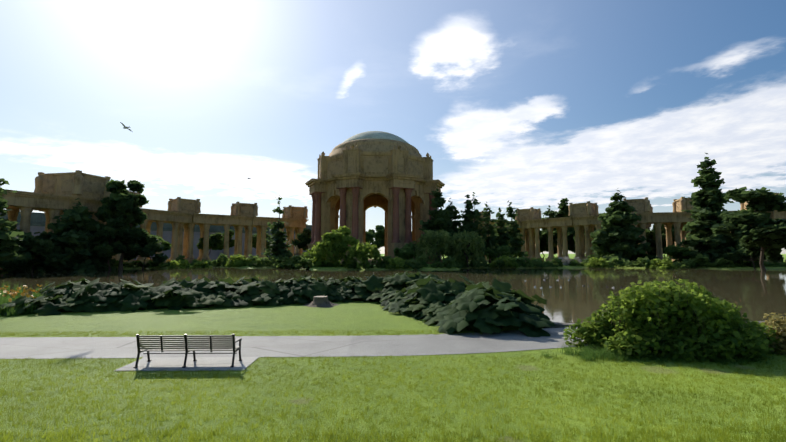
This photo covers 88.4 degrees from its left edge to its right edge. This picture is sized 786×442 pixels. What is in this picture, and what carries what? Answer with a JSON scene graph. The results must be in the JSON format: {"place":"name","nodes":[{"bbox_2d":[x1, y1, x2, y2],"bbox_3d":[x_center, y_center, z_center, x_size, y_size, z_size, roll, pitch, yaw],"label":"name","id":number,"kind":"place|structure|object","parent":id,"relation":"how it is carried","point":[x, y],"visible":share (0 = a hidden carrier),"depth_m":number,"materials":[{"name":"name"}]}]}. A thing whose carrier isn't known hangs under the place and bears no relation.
{"place":"outdoors","nodes":[
{"label":"outdoors","id":0,"kind":"place"},
{"bbox_2d":[0,327,781,358],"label":"foot path","id":1,"kind":"structure","parent":0,"point":[251,346],"depth_m":14.01,"materials":[{"name":"light grey concrete"}]},
{"bbox_2d":[0,254,785,441],"bbox_3d":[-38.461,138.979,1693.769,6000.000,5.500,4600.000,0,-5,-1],"label":"ground","id":2,"kind":"structure","parent":0,"point":[355,317],"depth_m":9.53,"materials":[{"name":"green plant"}]},
{"bbox_2d":[0,178,25,260],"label":"conifer tree","id":3,"kind":"object","parent":2,"relation":"on","point":[9,238],"visible":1,"depth_m":70.46,"materials":[{"name":"green plant"}]},
{"bbox_2d":[0,218,37,254],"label":"broadleaf tree","id":4,"kind":"object","parent":2,"relation":"on","point":[27,241],"visible":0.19,"depth_m":84.49,"materials":[{"name":"green plant"}]},
{"bbox_2d":[1,238,43,268],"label":"bush","id":5,"kind":"object","parent":2,"relation":"on","point":[30,264],"visible":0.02,"depth_m":87.29,"materials":[{"name":"green plant"}]},
{"bbox_2d":[0,228,54,271],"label":"broadleaf tree","id":6,"kind":"object","parent":2,"relation":"on","point":[40,247],"visible":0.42,"depth_m":85.18,"materials":[{"name":"green plant"}]},
{"bbox_2d":[0,281,62,316],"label":"flowering plants","id":7,"kind":"object","parent":2,"relation":"on","point":[6,293],"visible":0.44,"depth_m":22.95,"materials":[{"name":"green plant"}]},
{"bbox_2d":[4,198,116,271],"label":"conifer tree","id":8,"kind":"object","parent":2,"relation":"on","point":[71,237],"visible":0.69,"depth_m":90.97,"materials":[{"name":"green plant"}]},
{"bbox_2d":[88,218,134,269],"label":"tree","id":9,"kind":"object","parent":2,"relation":"on","point":[109,233],"visible":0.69,"depth_m":96.30,"materials":[{"name":"green plant"}]},
{"bbox_2d":[94,179,148,268],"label":"broadleaf tree","id":10,"kind":"object","parent":2,"relation":"on","point":[121,207],"visible":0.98,"depth_m":100.30,"materials":[{"name":"green plant"}]},
{"bbox_2d":[123,229,168,268],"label":"broadleaf tree","id":11,"kind":"object","parent":2,"relation":"on","point":[147,246],"visible":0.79,"depth_m":104.98,"materials":[{"name":"green plant"}]},
{"bbox_2d":[0,170,308,269],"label":"colonnade","id":12,"kind":"object","parent":2,"relation":"on","point":[52,195],"visible":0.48,"depth_m":134.95,"materials":[{"name":"stone"}]},
{"bbox_2d":[0,211,311,260],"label":"exhibition hall","id":13,"kind":"structure","parent":2,"relation":"on","point":[37,222],"depth_m":191.19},
{"bbox_2d":[149,235,171,260],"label":"broadleaf tree","id":14,"kind":"object","parent":2,"relation":"on","point":[167,245],"visible":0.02,"depth_m":110.24,"materials":[{"name":"green plant"}]},
{"bbox_2d":[114,357,258,370],"bbox_3d":[-5.855,4.176,11.707,3.500,0.100,1.380,0,-5,-1],"label":"bench pad","id":15,"kind":"object","parent":2,"relation":"on","point":[177,363],"visible":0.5,"depth_m":11.58,"materials":[{"name":"concrete"}]},
{"bbox_2d":[133,334,241,367],"bbox_3d":[-5.854,3.673,11.667,2.750,0.926,0.760,0,-5,-1],"label":"park bench","id":16,"kind":"object","parent":15,"relation":"on","point":[186,343],"visible":1,"depth_m":11.44,"materials":[{"name":"black metal"}]},
{"bbox_2d":[196,233,223,253],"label":"broadleaf tree","id":17,"kind":"object","parent":2,"relation":"on","point":[216,240],"visible":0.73,"depth_m":146.76,"materials":[{"name":"green plant"}]},
{"bbox_2d":[211,230,234,250],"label":"broadleaf tree","id":18,"kind":"object","parent":2,"relation":"on","point":[231,241],"visible":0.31,"depth_m":172.14,"materials":[{"name":"green plant"}]},
{"bbox_2d":[252,233,270,248],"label":"broadleaf tree","id":19,"kind":"object","parent":2,"relation":"on","point":[254,239],"visible":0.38,"depth_m":178.09,"materials":[{"name":"green plant"}]},
{"bbox_2d":[0,271,555,336],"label":"gunnera plants","id":20,"kind":"object","parent":2,"relation":"on","point":[450,305],"visible":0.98,"depth_m":22.83,"materials":[{"name":"green plant"}]},
{"bbox_2d":[261,195,296,261],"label":"conifer tree","id":21,"kind":"object","parent":2,"relation":"on","point":[277,248],"visible":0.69,"depth_m":118.71,"materials":[{"name":"green plant"}]},
{"bbox_2d":[291,228,311,250],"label":"broadleaf tree","id":22,"kind":"object","parent":2,"relation":"on","point":[304,237],"visible":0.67,"depth_m":146.48,"materials":[{"name":"green plant"}]},
{"bbox_2d":[302,247,326,260],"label":"bush","id":23,"kind":"object","parent":2,"relation":"on","point":[307,253],"visible":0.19,"depth_m":109.17,"materials":[{"name":"green plant"}]},
{"bbox_2d":[303,296,338,307],"bbox_3d":[-4.586,4.956,24.896,2.816,0.600,2.180,-1,-5,14],"label":"tree stump","id":24,"kind":"object","parent":2,"relation":"on","point":[321,301],"visible":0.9,"depth_m":24.49,"materials":[{"name":"grey wood"}]},
{"bbox_2d":[311,238,347,267],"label":"bush","id":25,"kind":"object","parent":2,"relation":"on","point":[323,246],"visible":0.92,"depth_m":102.86,"materials":[{"name":"green plant"}]},
{"bbox_2d":[0,254,678,271],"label":"shore shrubs","id":26,"kind":"object","parent":2,"relation":"on","point":[656,263],"visible":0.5,"depth_m":110.08,"materials":[{"name":"green plant"}]},
{"bbox_2d":[321,226,358,253],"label":"broadleaf tree","id":27,"kind":"object","parent":2,"relation":"on","point":[342,236],"visible":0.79,"depth_m":105.28,"materials":[{"name":"green plant"}]},
{"bbox_2d":[294,246,413,258],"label":"rotunda garden walls","id":28,"kind":"structure","parent":2,"relation":"on","point":[296,251],"depth_m":120.58,"materials":[{"name":"beige stone"}]},
{"bbox_2d":[344,241,380,268],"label":"bush","id":29,"kind":"object","parent":2,"relation":"on","point":[360,251],"visible":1,"depth_m":100.00,"materials":[{"name":"green plant"}]},
{"bbox_2d":[365,231,374,243],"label":"broadleaf tree","id":30,"kind":"object","parent":2,"relation":"on","point":[369,236],"visible":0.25,"depth_m":269.91,"materials":[{"name":"green plant"}]},
{"bbox_2d":[305,131,444,264],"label":"rotunda","id":31,"kind":"structure","parent":2,"relation":"on","point":[389,174],"depth_m":135.30,"materials":[{"name":"beige stone"}]},
{"bbox_2d":[368,225,384,248],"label":"broadleaf tree","id":32,"kind":"object","parent":2,"relation":"on","point":[379,239],"visible":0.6,"depth_m":280.47,"materials":[{"name":"green plant"}]},
{"bbox_2d":[393,245,415,259],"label":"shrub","id":33,"kind":"object","parent":2,"relation":"on","point":[405,252],"visible":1,"depth_m":110.28,"materials":[{"name":"green plant"}]},
{"bbox_2d":[401,241,427,261],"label":"bush","id":34,"kind":"object","parent":2,"relation":"on","point":[411,245],"visible":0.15,"depth_m":116.94,"materials":[{"name":"green plant"}]},
{"bbox_2d":[414,230,456,264],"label":"willow tree","id":35,"kind":"object","parent":2,"relation":"on","point":[434,246],"visible":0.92,"depth_m":106.76,"materials":[{"name":"green plant"}]},
{"bbox_2d":[418,186,453,261],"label":"conifer tree","id":36,"kind":"object","parent":2,"relation":"on","point":[439,220],"visible":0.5,"depth_m":126.16,"materials":[{"name":"green plant"}]},
{"bbox_2d":[111,253,785,268],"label":"shore shrubs","id":37,"kind":"object","parent":2,"relation":"on","point":[699,260],"depth_m":108.58,"materials":[{"name":"green plant"}]},
{"bbox_2d":[445,198,461,235],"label":"conifer tree","id":38,"kind":"object","parent":2,"relation":"on","point":[451,208],"visible":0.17,"depth_m":131.17,"materials":[{"name":"green plant"}]},
{"bbox_2d":[448,230,486,267],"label":"willow tree","id":39,"kind":"object","parent":2,"relation":"on","point":[475,242],"visible":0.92,"depth_m":106.40,"materials":[{"name":"green plant"}]},
{"bbox_2d":[453,194,484,259],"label":"conifer tree","id":40,"kind":"object","parent":2,"relation":"on","point":[467,223],"visible":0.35,"depth_m":127.98,"materials":[{"name":"green plant"}]},
{"bbox_2d":[472,192,491,259],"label":"conifer tree","id":41,"kind":"object","parent":2,"relation":"on","point":[482,231],"visible":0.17,"depth_m":129.43,"materials":[{"name":"green plant"}]},
{"bbox_2d":[481,202,500,263],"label":"conifer tree","id":42,"kind":"object","parent":2,"relation":"on","point":[492,239],"visible":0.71,"depth_m":132.44,"materials":[{"name":"green plant"}]},
{"bbox_2d":[484,245,510,259],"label":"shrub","id":43,"kind":"object","parent":2,"relation":"on","point":[501,250],"visible":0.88,"depth_m":118.75,"materials":[{"name":"green plant"}]},
{"bbox_2d":[487,208,517,262],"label":"conifer tree","id":44,"kind":"object","parent":2,"relation":"on","point":[501,221],"visible":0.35,"depth_m":136.00,"materials":[{"name":"green plant"}]},
{"bbox_2d":[505,201,528,257],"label":"conifer tree","id":45,"kind":"object","parent":2,"relation":"on","point":[514,244],"visible":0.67,"depth_m":141.81,"materials":[{"name":"green plant"}]},
{"bbox_2d":[539,229,557,260],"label":"broadleaf tree","id":46,"kind":"object","parent":2,"relation":"on","point":[543,236],"visible":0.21,"depth_m":177.12,"materials":[{"name":"green plant"}]},
{"bbox_2d":[541,205,556,230],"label":"conifer tree","id":47,"kind":"object","parent":2,"relation":"on","point":[550,214],"visible":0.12,"depth_m":193.05,"materials":[{"name":"green plant"}]},
{"bbox_2d":[546,227,574,255],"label":"broadleaf tree","id":48,"kind":"object","parent":2,"relation":"on","point":[570,236],"visible":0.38,"depth_m":171.19,"materials":[{"name":"green plant"}]},
{"bbox_2d":[552,198,569,230],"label":"conifer tree","id":49,"kind":"object","parent":2,"relation":"on","point":[564,208],"visible":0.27,"depth_m":187.78,"materials":[{"name":"green plant"}]},
{"bbox_2d":[558,256,586,265],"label":"bare shrub twigs","id":50,"kind":"object","parent":2,"relation":"on","point":[565,260],"visible":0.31,"depth_m":116.84,"materials":[{"name":"grey plant"}]},
{"bbox_2d":[572,226,603,252],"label":"broadleaf tree","id":51,"kind":"object","parent":2,"relation":"on","point":[584,235],"visible":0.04,"depth_m":165.23,"materials":[{"name":"green plant"}]},
{"bbox_2d":[581,188,661,263],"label":"conifer tree","id":52,"kind":"object","parent":2,"relation":"on","point":[617,235],"visible":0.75,"depth_m":127.38,"materials":[{"name":"green plant"}]},
{"bbox_2d":[473,193,785,262],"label":"colonnade","id":53,"kind":"object","parent":2,"relation":"on","point":[531,222],"visible":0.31,"depth_m":151.76,"materials":[{"name":"stone"}]},
{"bbox_2d":[635,204,652,253],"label":"colonnade pylons","id":54,"kind":"object","parent":2,"relation":"on","point":[648,226],"visible":0.08,"depth_m":158.27,"materials":[{"name":"stone"}]},
{"bbox_2d":[638,229,663,255],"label":"broadleaf tree","id":55,"kind":"object","parent":2,"relation":"on","point":[650,234],"visible":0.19,"depth_m":151.52,"materials":[{"name":"green plant"}]},
{"bbox_2d":[543,321,770,328],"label":"shore kerb","id":56,"kind":"structure","parent":2,"relation":"on","point":[559,325],"depth_m":17.80,"materials":[{"name":"concrete"}]},
{"bbox_2d":[540,342,780,364],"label":"grass tufts","id":57,"kind":"object","parent":2,"relation":"on","point":[586,351],"depth_m":12.26,"materials":[{"name":"green plant"}]},
{"bbox_2d":[650,224,680,256],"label":"broadleaf tree","id":58,"kind":"object","parent":2,"relation":"on","point":[663,232],"visible":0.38,"depth_m":150.43,"materials":[{"name":"green plant"}]},
{"bbox_2d":[563,279,785,362],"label":"shrub","id":59,"kind":"object","parent":2,"relation":"on","point":[726,331],"depth_m":12.72,"materials":[{"name":"green plant"}]},
{"bbox_2d":[663,245,694,261],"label":"bush","id":60,"kind":"object","parent":2,"relation":"on","point":[673,250],"visible":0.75,"depth_m":117.66,"materials":[{"name":"green plant"}]},
{"bbox_2d":[673,153,739,265],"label":"conifer tree","id":61,"kind":"object","parent":2,"relation":"on","point":[708,199],"visible":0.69,"depth_m":116.85,"materials":[{"name":"green plant"}]},
{"bbox_2d":[710,187,785,270],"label":"cypress tree","id":62,"kind":"object","parent":2,"relation":"on","point":[764,230],"visible":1,"depth_m":90.69,"materials":[{"name":"green plant"}]},
{"bbox_2d":[721,241,783,269],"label":"bush","id":63,"kind":"object","parent":2,"relation":"on","point":[750,253],"visible":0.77,"depth_m":101.02,"materials":[{"name":"green plant"}]},
{"bbox_2d":[762,313,785,355],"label":"dry shrub","id":64,"kind":"object","parent":2,"relation":"on","point":[779,324],"visible":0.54,"depth_m":13.16,"materials":[{"name":"brown plant"}]},
{"bbox_2d":[0,267,785,322],"bbox_3d":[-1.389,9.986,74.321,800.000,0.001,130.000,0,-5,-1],"label":"lagoon water","id":65,"kind":"structure","parent":0,"point":[756,294],"depth_m":64.72,"materials":[{"name":"brown liquid"}]},
{"bbox_2d":[0,0,785,253],"label":"sky","id":66,"kind":"structure","parent":0,"point":[536,104],"materials":[{"name":"blue"}]}
]}

